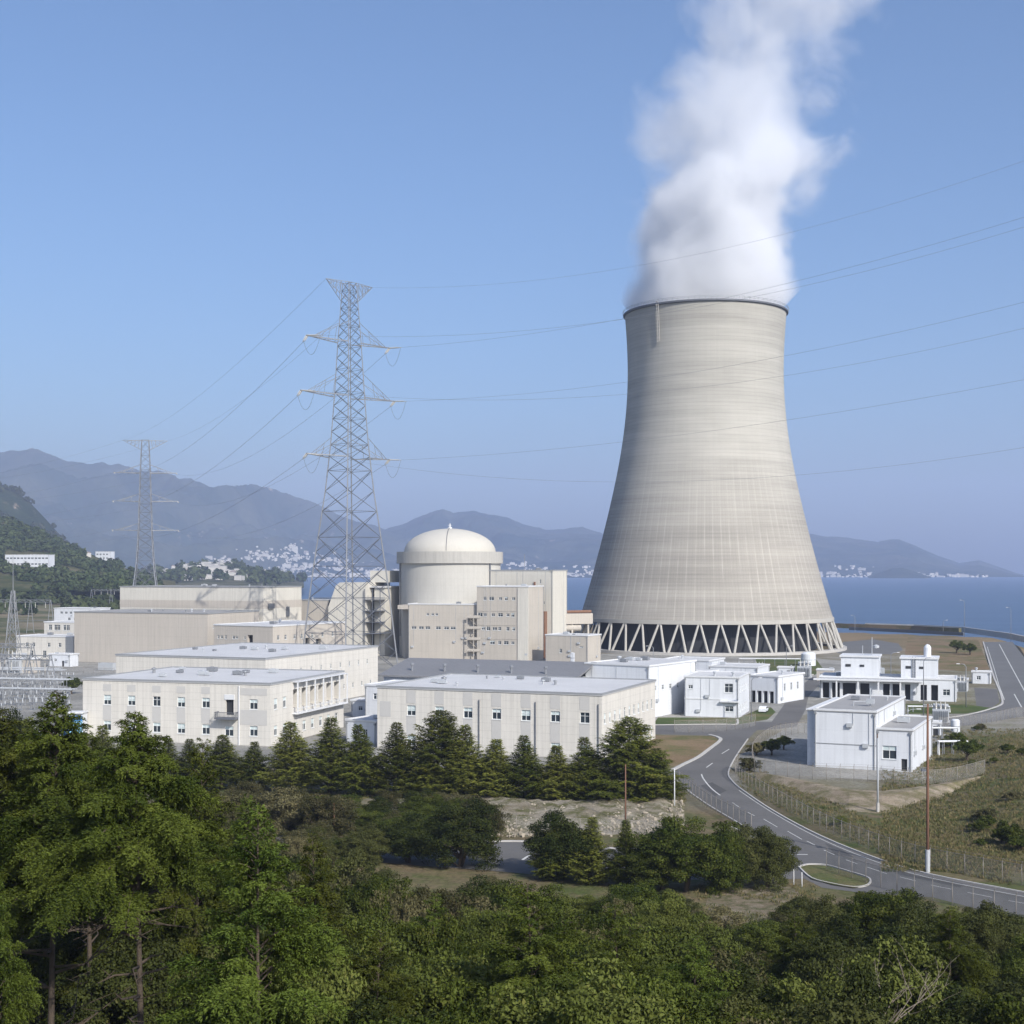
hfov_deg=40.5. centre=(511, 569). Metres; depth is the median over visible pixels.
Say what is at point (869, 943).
dark tree
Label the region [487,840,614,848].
kerb
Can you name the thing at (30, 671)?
busbar
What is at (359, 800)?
green bush
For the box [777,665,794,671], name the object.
shed
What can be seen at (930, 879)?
road patch
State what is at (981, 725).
scrub bush
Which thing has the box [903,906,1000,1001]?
conifer tree
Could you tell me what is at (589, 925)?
green bush
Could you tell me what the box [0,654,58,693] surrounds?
gantry
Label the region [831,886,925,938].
green bush
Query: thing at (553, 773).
cypress tree
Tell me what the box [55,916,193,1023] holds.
dark tree
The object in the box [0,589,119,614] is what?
forest
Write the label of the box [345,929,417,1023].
conifer tree
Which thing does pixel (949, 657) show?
lawn
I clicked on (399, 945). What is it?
green bush
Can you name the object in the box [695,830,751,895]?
leafy tree
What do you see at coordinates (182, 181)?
sky
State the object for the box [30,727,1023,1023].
wild grass
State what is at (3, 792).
conifer tree
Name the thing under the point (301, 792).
brown bush
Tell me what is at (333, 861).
brown bush
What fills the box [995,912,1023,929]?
dark tree
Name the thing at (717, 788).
road patch
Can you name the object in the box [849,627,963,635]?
guard wall
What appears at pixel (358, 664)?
workshop building
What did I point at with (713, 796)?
chain link fence
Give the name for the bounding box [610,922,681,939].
green bush
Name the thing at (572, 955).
green bush
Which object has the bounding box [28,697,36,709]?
bus support
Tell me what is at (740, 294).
power line
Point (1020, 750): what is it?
scrub bush
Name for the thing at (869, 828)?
chain link fence
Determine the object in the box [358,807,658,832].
chain link fence
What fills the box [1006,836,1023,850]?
scrub bush
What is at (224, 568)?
house
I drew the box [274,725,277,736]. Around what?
window
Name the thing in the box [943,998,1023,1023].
dark tree
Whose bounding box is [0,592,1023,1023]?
ground
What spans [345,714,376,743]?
site office
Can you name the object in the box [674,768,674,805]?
marker pole
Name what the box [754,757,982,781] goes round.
chain link fence
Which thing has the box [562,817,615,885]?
cypress tree
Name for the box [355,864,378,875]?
bush
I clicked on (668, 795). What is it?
cypress tree
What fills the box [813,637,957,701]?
control complex
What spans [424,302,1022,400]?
power line
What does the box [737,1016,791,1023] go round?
brown bush
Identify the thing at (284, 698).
window
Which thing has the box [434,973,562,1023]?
green bush
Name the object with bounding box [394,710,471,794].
fir tree
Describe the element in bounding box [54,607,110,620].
site building
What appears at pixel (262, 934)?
green bush
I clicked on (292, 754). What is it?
cypress tree
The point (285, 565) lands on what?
house
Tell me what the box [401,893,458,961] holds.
conifer tree
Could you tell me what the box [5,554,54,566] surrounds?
hotel building
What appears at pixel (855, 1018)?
dark tree
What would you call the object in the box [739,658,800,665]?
pipe rack
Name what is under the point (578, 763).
cypress tree
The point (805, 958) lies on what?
dark tree
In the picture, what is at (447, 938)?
green bush
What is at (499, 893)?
green bush
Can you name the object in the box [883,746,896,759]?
window
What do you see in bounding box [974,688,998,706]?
parking bay
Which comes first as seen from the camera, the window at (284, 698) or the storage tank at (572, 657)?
the window at (284, 698)
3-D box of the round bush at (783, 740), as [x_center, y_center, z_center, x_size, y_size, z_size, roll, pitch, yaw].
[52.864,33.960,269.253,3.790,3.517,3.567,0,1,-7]
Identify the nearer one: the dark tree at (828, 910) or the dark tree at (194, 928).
the dark tree at (194, 928)
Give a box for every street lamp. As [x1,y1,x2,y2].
[751,677,761,720]
[923,657,933,715]
[963,600,964,636]
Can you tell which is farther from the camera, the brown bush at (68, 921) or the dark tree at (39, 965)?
the brown bush at (68, 921)
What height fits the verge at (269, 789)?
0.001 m
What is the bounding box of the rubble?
[491,800,684,837]
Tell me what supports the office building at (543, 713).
on the yard at (76, 698)
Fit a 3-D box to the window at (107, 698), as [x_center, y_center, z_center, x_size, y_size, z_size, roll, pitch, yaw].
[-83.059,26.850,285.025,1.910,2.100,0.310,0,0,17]
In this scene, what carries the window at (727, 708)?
in the control house at (716, 693)
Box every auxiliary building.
[476,584,543,660]
[489,554,567,658]
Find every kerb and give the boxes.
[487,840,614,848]
[655,719,738,724]
[667,734,721,772]
[681,784,741,824]
[728,738,1023,892]
[798,863,870,887]
[949,642,1003,717]
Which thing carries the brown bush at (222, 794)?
on the ground at (432, 878)
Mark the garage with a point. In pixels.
(778, 687)
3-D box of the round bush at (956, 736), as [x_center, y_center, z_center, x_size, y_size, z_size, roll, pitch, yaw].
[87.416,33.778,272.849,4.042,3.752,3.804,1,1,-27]
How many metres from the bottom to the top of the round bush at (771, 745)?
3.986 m
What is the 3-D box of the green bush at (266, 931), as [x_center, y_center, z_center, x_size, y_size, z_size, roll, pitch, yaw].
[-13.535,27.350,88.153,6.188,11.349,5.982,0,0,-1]
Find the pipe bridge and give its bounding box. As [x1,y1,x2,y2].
[566,610,592,632]
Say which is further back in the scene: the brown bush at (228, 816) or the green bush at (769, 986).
the brown bush at (228, 816)
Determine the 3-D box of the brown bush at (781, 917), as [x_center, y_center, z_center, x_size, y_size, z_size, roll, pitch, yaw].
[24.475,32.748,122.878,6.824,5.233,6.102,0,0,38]
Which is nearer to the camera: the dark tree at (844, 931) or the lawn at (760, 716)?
the dark tree at (844, 931)
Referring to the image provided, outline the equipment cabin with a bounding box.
[971,667,991,683]
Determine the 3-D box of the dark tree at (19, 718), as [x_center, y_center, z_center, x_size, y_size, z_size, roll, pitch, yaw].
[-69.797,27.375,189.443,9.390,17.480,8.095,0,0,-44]
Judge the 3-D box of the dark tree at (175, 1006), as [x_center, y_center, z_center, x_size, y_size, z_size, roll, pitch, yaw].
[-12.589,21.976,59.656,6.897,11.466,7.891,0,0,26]
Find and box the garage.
[750,670,804,703]
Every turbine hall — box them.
[74,609,258,662]
[119,584,301,621]
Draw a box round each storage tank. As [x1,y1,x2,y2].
[570,652,574,661]
[801,652,815,665]
[951,719,959,731]
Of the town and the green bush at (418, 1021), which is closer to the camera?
the green bush at (418, 1021)
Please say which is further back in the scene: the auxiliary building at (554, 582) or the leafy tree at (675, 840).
the auxiliary building at (554, 582)
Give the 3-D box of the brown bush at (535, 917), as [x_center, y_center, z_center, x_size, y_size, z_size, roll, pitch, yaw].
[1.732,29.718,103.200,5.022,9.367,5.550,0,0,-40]
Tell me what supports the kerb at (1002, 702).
on the road at (1010, 685)
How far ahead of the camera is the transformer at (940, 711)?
316.94 m
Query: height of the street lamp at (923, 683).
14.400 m
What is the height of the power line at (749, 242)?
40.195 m
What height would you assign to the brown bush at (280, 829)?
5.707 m
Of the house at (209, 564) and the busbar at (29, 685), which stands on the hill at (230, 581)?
the house at (209, 564)
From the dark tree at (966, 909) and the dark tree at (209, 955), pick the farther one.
the dark tree at (966, 909)
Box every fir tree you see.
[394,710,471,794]
[572,716,692,802]
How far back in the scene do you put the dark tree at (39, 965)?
87.72 m
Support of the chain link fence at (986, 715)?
on the ground at (432, 878)
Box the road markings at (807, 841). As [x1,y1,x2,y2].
[521,749,1020,902]
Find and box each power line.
[114,402,290,504]
[120,460,300,537]
[125,319,284,439]
[133,341,303,473]
[169,302,356,440]
[177,354,384,474]
[183,467,380,537]
[186,407,389,505]
[320,328,1023,399]
[322,447,1023,481]
[329,227,1022,336]
[410,380,1019,459]
[413,217,1023,346]
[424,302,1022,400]
[426,161,1022,287]
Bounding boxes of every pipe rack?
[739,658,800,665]
[907,705,949,711]
[932,727,958,738]
[937,740,967,754]
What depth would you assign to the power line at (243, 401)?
543.57 m
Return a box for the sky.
[0,0,1023,573]
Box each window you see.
[103,695,110,704]
[104,721,110,729]
[127,695,134,705]
[152,696,160,706]
[152,722,159,732]
[177,723,184,733]
[178,697,184,707]
[201,724,209,734]
[202,698,209,708]
[225,726,233,736]
[249,699,257,709]
[249,726,257,736]
[274,698,277,709]
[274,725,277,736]
[283,696,286,707]
[311,718,314,728]
[319,716,322,726]
[406,705,415,715]
[407,736,415,744]
[435,706,443,715]
[464,707,472,718]
[491,709,500,719]
[521,710,529,720]
[551,711,559,722]
[579,712,589,723]
[725,684,732,692]
[725,706,732,711]
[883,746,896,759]
[943,689,949,695]
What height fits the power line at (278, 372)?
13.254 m
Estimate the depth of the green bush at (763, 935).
113.57 m
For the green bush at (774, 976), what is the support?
on the ground at (432, 878)
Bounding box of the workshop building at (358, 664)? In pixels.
[115,642,378,697]
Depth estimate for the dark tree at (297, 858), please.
121.94 m
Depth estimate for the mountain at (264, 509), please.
8279.51 m
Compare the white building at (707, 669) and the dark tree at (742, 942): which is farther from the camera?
the white building at (707, 669)
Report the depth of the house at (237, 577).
2605.09 m
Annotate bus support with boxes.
[16,698,23,709]
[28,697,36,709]
[36,697,43,709]
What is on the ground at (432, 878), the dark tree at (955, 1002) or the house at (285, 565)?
the dark tree at (955, 1002)
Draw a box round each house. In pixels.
[95,551,114,560]
[205,562,219,565]
[211,564,226,571]
[229,570,236,575]
[234,575,241,579]
[282,563,290,567]
[349,572,359,576]
[545,631,601,661]
[683,670,750,717]
[806,688,905,769]
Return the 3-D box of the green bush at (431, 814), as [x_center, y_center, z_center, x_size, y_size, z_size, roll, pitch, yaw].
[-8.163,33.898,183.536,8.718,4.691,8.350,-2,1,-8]
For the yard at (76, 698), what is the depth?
375.60 m
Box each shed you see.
[4,656,40,672]
[48,652,78,666]
[350,697,364,716]
[378,658,596,680]
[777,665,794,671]
[816,667,834,680]
[932,720,942,735]
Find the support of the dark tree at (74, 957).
on the ground at (432, 878)
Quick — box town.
[214,543,985,576]
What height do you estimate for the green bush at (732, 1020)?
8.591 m
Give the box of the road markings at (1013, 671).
[987,644,1023,706]
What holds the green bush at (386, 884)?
on the ground at (432, 878)
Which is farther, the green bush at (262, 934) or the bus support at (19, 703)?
the bus support at (19, 703)
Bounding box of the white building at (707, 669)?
[696,668,718,670]
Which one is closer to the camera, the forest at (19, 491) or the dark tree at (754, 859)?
the dark tree at (754, 859)
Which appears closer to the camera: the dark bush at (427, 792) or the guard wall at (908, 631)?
the dark bush at (427, 792)
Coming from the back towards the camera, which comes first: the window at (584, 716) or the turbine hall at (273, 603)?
the turbine hall at (273, 603)
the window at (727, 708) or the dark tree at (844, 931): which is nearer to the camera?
the dark tree at (844, 931)
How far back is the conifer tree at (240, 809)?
94.56 m
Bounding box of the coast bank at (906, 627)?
[835,623,960,631]
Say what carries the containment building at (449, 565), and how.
on the yard at (76, 698)
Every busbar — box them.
[0,668,66,689]
[0,677,73,700]
[0,687,76,706]
[1,667,60,683]
[1,677,67,695]
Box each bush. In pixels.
[34,904,120,943]
[61,677,82,693]
[185,791,230,816]
[194,902,319,952]
[203,807,237,826]
[208,818,246,829]
[212,787,254,806]
[213,790,277,827]
[221,833,269,860]
[226,779,268,800]
[234,1014,438,1023]
[236,921,284,969]
[237,786,320,832]
[243,822,285,848]
[250,938,408,1023]
[262,791,310,825]
[264,909,328,934]
[267,869,303,906]
[271,784,307,796]
[276,829,336,851]
[279,835,318,858]
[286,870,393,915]
[287,810,318,830]
[288,820,338,836]
[294,794,360,837]
[302,854,345,869]
[303,826,339,839]
[311,793,345,807]
[311,836,345,860]
[314,851,339,871]
[321,811,371,831]
[327,873,396,921]
[330,836,358,861]
[330,905,435,968]
[330,914,397,962]
[337,822,392,863]
[339,793,363,806]
[349,807,381,828]
[350,873,415,914]
[355,1011,470,1023]
[360,914,468,948]
[361,796,396,824]
[365,880,441,927]
[374,812,427,828]
[374,954,511,1022]
[375,787,402,811]
[375,810,406,839]
[388,913,485,967]
[395,809,434,824]
[397,787,434,812]
[397,795,440,815]
[402,884,471,923]
[409,793,453,808]
[417,944,554,978]
[418,954,549,1017]
[423,791,452,804]
[428,806,461,826]
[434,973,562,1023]
[442,792,471,800]
[442,794,465,803]
[456,905,521,934]
[459,795,512,829]
[462,903,530,958]
[462,951,683,1023]
[465,803,511,833]
[467,881,571,933]
[470,895,509,912]
[482,875,504,890]
[504,909,605,956]
[526,905,548,936]
[531,917,628,947]
[532,893,578,920]
[548,965,690,1022]
[555,940,633,973]
[555,989,664,1023]
[558,903,638,934]
[565,894,604,914]
[574,912,714,988]
[590,878,661,915]
[599,898,634,921]
[603,922,690,952]
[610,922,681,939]
[631,969,745,1001]
[632,888,695,933]
[652,984,731,1023]
[666,996,794,1023]
[674,937,760,988]
[678,911,745,962]
[686,904,744,935]
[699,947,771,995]
[724,919,798,965]
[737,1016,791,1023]
[739,757,762,770]
[744,742,763,754]
[744,958,784,990]
[745,949,781,973]
[750,978,800,999]
[759,913,803,936]
[761,739,781,754]
[768,933,947,1023]
[776,735,795,749]
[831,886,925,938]
[834,816,846,823]
[925,905,969,941]
[936,738,951,747]
[944,732,967,739]
[949,640,966,652]
[952,738,984,760]
[962,643,977,654]
[967,760,976,765]
[967,821,990,829]
[970,808,996,817]
[973,839,987,845]
[975,993,1023,1023]
[976,723,987,728]
[976,815,996,824]
[989,757,999,762]
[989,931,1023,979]
[990,832,1006,843]
[992,822,1023,843]
[998,744,1015,751]
[999,792,1021,800]
[1000,955,1023,983]
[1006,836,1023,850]
[1015,748,1023,754]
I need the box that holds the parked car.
[758,706,767,712]
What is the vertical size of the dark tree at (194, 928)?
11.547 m
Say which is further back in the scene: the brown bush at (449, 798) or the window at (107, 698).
the window at (107, 698)
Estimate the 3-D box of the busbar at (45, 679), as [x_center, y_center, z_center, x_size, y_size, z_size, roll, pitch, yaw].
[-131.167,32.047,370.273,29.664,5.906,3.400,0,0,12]
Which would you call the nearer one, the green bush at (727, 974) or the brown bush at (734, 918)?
the green bush at (727, 974)
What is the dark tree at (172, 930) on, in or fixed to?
on the ground at (432, 878)
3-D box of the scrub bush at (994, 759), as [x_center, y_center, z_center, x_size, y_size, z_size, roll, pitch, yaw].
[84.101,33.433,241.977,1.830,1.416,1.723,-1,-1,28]
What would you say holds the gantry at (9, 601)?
on the ground at (432, 878)
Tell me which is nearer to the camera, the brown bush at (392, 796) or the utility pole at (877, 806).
the brown bush at (392, 796)
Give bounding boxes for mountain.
[0,448,412,577]
[343,509,602,577]
[809,533,1023,576]
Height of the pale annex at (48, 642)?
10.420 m
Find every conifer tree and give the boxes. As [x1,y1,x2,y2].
[0,690,172,1023]
[0,707,78,1022]
[0,726,61,1023]
[0,871,43,1023]
[15,730,143,1001]
[17,710,255,1023]
[56,782,174,1018]
[108,737,272,1016]
[154,800,352,1023]
[202,793,286,927]
[264,832,366,965]
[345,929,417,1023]
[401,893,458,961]
[452,883,607,1017]
[583,905,666,980]
[658,935,734,1022]
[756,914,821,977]
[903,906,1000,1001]
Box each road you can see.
[276,677,1023,916]
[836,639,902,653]
[942,642,1023,726]
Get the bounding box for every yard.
[0,653,881,768]
[739,723,946,779]
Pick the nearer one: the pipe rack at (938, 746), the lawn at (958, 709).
the pipe rack at (938, 746)
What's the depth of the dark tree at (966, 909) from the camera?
126.23 m
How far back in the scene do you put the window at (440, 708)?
267.10 m
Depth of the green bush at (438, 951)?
75.98 m
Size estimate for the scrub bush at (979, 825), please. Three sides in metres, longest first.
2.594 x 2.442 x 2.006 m
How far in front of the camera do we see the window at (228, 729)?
276.86 m
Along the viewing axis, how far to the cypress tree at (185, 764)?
220.49 m
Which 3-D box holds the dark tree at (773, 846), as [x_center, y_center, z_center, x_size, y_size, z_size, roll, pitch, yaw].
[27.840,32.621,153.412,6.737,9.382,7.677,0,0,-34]
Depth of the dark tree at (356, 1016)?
54.40 m
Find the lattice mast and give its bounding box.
[4,590,21,653]
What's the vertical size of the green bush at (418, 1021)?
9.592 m
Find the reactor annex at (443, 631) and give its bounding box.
[398,601,480,658]
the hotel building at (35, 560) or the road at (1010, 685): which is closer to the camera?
the road at (1010, 685)
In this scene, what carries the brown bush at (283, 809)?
on the ground at (432, 878)
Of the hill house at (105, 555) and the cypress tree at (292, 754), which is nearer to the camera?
the cypress tree at (292, 754)
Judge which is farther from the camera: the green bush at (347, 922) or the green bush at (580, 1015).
the green bush at (347, 922)
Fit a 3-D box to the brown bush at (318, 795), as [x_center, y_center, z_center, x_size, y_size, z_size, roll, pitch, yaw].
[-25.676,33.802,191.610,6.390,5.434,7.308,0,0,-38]
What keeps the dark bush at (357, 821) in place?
on the ground at (432, 878)
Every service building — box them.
[213,619,344,644]
[302,597,330,620]
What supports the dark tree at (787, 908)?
on the ground at (432, 878)
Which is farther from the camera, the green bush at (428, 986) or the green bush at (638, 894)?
the green bush at (638, 894)
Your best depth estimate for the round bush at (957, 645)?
576.13 m
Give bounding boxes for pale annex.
[17,632,73,658]
[43,620,73,633]
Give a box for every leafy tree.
[620,838,696,889]
[627,815,749,891]
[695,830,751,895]
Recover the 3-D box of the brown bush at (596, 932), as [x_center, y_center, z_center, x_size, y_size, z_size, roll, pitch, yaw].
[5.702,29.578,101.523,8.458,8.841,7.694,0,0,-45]
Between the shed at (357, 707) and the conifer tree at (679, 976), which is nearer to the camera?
the conifer tree at (679, 976)
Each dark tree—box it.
[0,706,25,784]
[0,906,86,1023]
[19,717,34,758]
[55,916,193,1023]
[56,911,149,1020]
[96,734,139,780]
[134,888,194,948]
[150,945,279,1023]
[165,919,272,1013]
[174,905,231,951]
[176,855,226,895]
[274,894,352,921]
[277,853,346,890]
[322,991,461,1023]
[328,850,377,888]
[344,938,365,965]
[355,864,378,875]
[374,811,434,862]
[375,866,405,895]
[380,956,433,974]
[410,797,504,871]
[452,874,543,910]
[520,808,602,879]
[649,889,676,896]
[681,898,702,914]
[706,964,822,1022]
[713,992,779,1023]
[730,935,746,961]
[733,822,767,887]
[745,825,802,893]
[767,895,818,920]
[771,994,897,1023]
[779,893,852,941]
[779,913,869,962]
[780,932,853,982]
[784,943,895,997]
[795,956,898,1023]
[835,901,867,934]
[847,924,929,979]
[872,902,936,954]
[884,973,984,1023]
[889,941,1005,1001]
[895,1001,972,1023]
[897,889,938,933]
[901,946,988,1002]
[935,905,1023,964]
[940,899,1010,976]
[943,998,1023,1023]
[956,976,1023,1023]
[959,906,973,913]
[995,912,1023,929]
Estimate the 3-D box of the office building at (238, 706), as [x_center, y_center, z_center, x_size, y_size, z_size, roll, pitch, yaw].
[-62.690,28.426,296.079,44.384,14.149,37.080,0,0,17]
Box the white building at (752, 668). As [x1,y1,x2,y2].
[708,661,769,673]
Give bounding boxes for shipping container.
[98,662,115,670]
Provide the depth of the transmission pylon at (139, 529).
1148.24 m
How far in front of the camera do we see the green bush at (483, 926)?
93.11 m
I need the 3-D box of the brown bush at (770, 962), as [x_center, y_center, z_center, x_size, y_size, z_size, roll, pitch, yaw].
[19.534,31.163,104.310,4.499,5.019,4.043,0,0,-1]
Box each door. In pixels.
[227,700,233,714]
[902,759,906,770]
[933,726,937,735]
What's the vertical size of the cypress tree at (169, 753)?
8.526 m
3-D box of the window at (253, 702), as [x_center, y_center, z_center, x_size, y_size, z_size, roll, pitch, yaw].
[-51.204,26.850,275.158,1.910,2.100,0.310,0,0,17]
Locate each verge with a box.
[143,787,543,799]
[732,769,1023,881]
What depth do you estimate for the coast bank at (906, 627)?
841.40 m
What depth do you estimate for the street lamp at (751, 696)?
319.90 m
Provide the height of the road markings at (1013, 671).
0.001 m
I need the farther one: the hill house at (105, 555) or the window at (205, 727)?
the hill house at (105, 555)
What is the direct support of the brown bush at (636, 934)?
on the ground at (432, 878)
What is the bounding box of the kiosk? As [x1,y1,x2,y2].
[67,711,88,732]
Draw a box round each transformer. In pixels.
[5,650,26,672]
[797,660,811,677]
[932,702,949,722]
[957,675,967,691]
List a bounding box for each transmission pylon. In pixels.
[112,440,178,585]
[297,278,406,666]
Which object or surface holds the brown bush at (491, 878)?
on the ground at (432, 878)
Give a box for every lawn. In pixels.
[643,735,717,767]
[655,707,774,723]
[756,659,821,674]
[905,637,989,670]
[905,704,995,713]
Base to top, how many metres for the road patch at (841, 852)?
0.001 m
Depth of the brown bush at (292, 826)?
182.94 m
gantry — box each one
[0,599,52,633]
[0,643,37,677]
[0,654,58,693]
[90,589,118,602]
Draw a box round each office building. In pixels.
[82,666,347,745]
[376,673,655,757]
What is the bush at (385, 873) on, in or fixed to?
on the ground at (432, 878)
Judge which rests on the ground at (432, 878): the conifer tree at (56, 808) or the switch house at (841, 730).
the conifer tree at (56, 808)
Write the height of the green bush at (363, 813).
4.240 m
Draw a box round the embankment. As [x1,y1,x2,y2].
[338,794,683,836]
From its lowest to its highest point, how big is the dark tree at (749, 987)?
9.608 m
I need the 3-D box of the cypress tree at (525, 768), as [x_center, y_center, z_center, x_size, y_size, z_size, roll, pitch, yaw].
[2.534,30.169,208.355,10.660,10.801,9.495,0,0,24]
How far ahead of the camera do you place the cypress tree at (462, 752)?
209.75 m
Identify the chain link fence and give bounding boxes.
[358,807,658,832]
[674,712,755,731]
[679,769,751,825]
[735,755,1022,885]
[752,720,804,769]
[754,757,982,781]
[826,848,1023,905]
[944,706,1020,722]
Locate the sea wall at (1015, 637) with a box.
[865,623,1023,641]
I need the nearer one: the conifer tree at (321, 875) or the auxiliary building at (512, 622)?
the conifer tree at (321, 875)
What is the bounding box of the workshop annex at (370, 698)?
[364,680,405,714]
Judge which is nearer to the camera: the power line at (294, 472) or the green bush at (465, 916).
the green bush at (465, 916)
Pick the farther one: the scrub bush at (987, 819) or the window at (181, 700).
the window at (181, 700)
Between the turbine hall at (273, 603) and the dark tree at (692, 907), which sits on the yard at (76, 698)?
the turbine hall at (273, 603)
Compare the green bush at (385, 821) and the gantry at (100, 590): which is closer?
the green bush at (385, 821)
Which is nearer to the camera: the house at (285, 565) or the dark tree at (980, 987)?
the dark tree at (980, 987)
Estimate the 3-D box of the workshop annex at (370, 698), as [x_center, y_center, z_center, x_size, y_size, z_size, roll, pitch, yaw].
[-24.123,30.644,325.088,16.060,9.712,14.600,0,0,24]
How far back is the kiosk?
283.45 m
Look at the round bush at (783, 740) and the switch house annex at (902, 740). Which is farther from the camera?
the round bush at (783, 740)
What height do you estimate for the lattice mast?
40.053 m
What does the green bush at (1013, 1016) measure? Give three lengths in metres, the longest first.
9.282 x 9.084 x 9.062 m
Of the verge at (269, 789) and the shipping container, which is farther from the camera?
the shipping container
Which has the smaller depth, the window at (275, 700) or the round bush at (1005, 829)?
the round bush at (1005, 829)
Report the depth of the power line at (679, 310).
397.23 m
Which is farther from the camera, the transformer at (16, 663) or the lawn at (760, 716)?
the transformer at (16, 663)
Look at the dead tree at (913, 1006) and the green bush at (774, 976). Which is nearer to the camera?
the dead tree at (913, 1006)
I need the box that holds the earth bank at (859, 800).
[755,772,983,813]
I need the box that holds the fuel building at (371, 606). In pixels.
[328,571,398,655]
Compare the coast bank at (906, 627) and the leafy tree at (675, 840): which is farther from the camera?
the coast bank at (906, 627)
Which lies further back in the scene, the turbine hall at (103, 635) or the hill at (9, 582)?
the hill at (9, 582)
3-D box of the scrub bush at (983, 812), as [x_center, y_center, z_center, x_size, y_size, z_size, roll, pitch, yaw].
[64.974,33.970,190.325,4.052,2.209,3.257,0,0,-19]
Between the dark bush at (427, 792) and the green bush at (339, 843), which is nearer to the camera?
the green bush at (339, 843)
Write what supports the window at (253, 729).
in the office building at (238, 706)
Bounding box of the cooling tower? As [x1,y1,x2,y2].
[575,295,846,655]
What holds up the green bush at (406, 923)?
on the ground at (432, 878)
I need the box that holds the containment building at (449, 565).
[397,523,502,655]
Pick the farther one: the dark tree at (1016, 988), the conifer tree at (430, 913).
the conifer tree at (430, 913)
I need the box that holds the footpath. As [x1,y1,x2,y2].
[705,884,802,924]
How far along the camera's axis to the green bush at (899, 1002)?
68.25 m
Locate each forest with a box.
[0,482,79,547]
[0,516,163,590]
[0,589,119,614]
[139,557,307,585]
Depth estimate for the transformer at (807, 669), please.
448.51 m
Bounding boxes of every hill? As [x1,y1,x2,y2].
[0,488,64,540]
[0,523,175,591]
[176,570,303,587]
[869,568,930,577]
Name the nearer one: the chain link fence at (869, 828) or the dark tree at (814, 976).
the dark tree at (814, 976)
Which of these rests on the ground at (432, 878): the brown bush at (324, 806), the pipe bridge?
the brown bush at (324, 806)
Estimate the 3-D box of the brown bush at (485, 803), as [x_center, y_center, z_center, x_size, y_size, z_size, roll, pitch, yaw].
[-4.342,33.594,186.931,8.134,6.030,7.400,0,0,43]
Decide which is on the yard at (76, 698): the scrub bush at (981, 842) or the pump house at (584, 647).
the pump house at (584, 647)
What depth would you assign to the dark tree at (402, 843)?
164.09 m
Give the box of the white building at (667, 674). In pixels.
[584,656,696,716]
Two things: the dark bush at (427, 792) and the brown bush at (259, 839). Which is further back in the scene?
the dark bush at (427, 792)
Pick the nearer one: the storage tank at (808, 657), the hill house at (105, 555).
the storage tank at (808, 657)
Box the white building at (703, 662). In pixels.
[668,655,724,668]
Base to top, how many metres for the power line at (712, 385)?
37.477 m
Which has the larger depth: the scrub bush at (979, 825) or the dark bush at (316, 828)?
the scrub bush at (979, 825)
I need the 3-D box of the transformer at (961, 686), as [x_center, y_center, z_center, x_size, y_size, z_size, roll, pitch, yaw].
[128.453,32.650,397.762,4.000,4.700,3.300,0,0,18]
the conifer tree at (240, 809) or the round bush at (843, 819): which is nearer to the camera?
the conifer tree at (240, 809)
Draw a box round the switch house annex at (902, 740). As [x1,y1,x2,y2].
[876,715,932,771]
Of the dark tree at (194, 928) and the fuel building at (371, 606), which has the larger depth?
the fuel building at (371, 606)
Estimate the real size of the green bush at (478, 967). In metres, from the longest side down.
10.346 x 8.970 x 8.592 m
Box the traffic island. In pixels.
[801,865,868,887]
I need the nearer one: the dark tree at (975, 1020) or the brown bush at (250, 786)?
the dark tree at (975, 1020)
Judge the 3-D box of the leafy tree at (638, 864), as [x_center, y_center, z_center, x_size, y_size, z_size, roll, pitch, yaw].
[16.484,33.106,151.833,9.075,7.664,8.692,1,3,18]
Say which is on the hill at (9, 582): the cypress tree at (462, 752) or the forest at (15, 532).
the forest at (15, 532)
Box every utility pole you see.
[625,764,625,819]
[876,738,878,811]
[921,704,931,872]
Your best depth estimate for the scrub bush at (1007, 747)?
252.57 m
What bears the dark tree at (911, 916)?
on the ground at (432, 878)
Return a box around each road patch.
[701,782,726,795]
[825,843,851,856]
[895,871,962,886]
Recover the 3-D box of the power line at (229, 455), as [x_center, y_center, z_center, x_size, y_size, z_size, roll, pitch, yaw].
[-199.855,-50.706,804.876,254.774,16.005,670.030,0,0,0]
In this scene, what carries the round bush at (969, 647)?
on the lawn at (949, 657)
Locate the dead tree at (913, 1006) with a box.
[836,935,956,1023]
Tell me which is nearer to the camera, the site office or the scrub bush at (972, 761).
the scrub bush at (972, 761)
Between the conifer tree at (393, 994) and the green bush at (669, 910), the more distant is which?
the green bush at (669, 910)
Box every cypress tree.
[92,725,115,756]
[153,738,188,784]
[166,739,209,783]
[189,734,255,788]
[227,741,273,787]
[254,721,327,790]
[290,716,360,793]
[329,724,390,795]
[360,722,425,797]
[393,751,448,795]
[432,724,490,795]
[458,738,527,797]
[491,735,551,798]
[525,824,568,880]
[528,745,585,800]
[558,737,613,799]
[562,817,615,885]
[602,819,641,884]
[628,747,690,800]
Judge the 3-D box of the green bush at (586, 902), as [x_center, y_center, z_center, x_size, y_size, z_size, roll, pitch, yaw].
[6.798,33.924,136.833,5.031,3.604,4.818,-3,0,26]
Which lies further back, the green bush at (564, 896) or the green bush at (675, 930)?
the green bush at (564, 896)
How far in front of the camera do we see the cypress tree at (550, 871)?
155.82 m
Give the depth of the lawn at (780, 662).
514.90 m
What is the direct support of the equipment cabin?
on the ground at (432, 878)
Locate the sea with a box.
[295,575,1023,646]

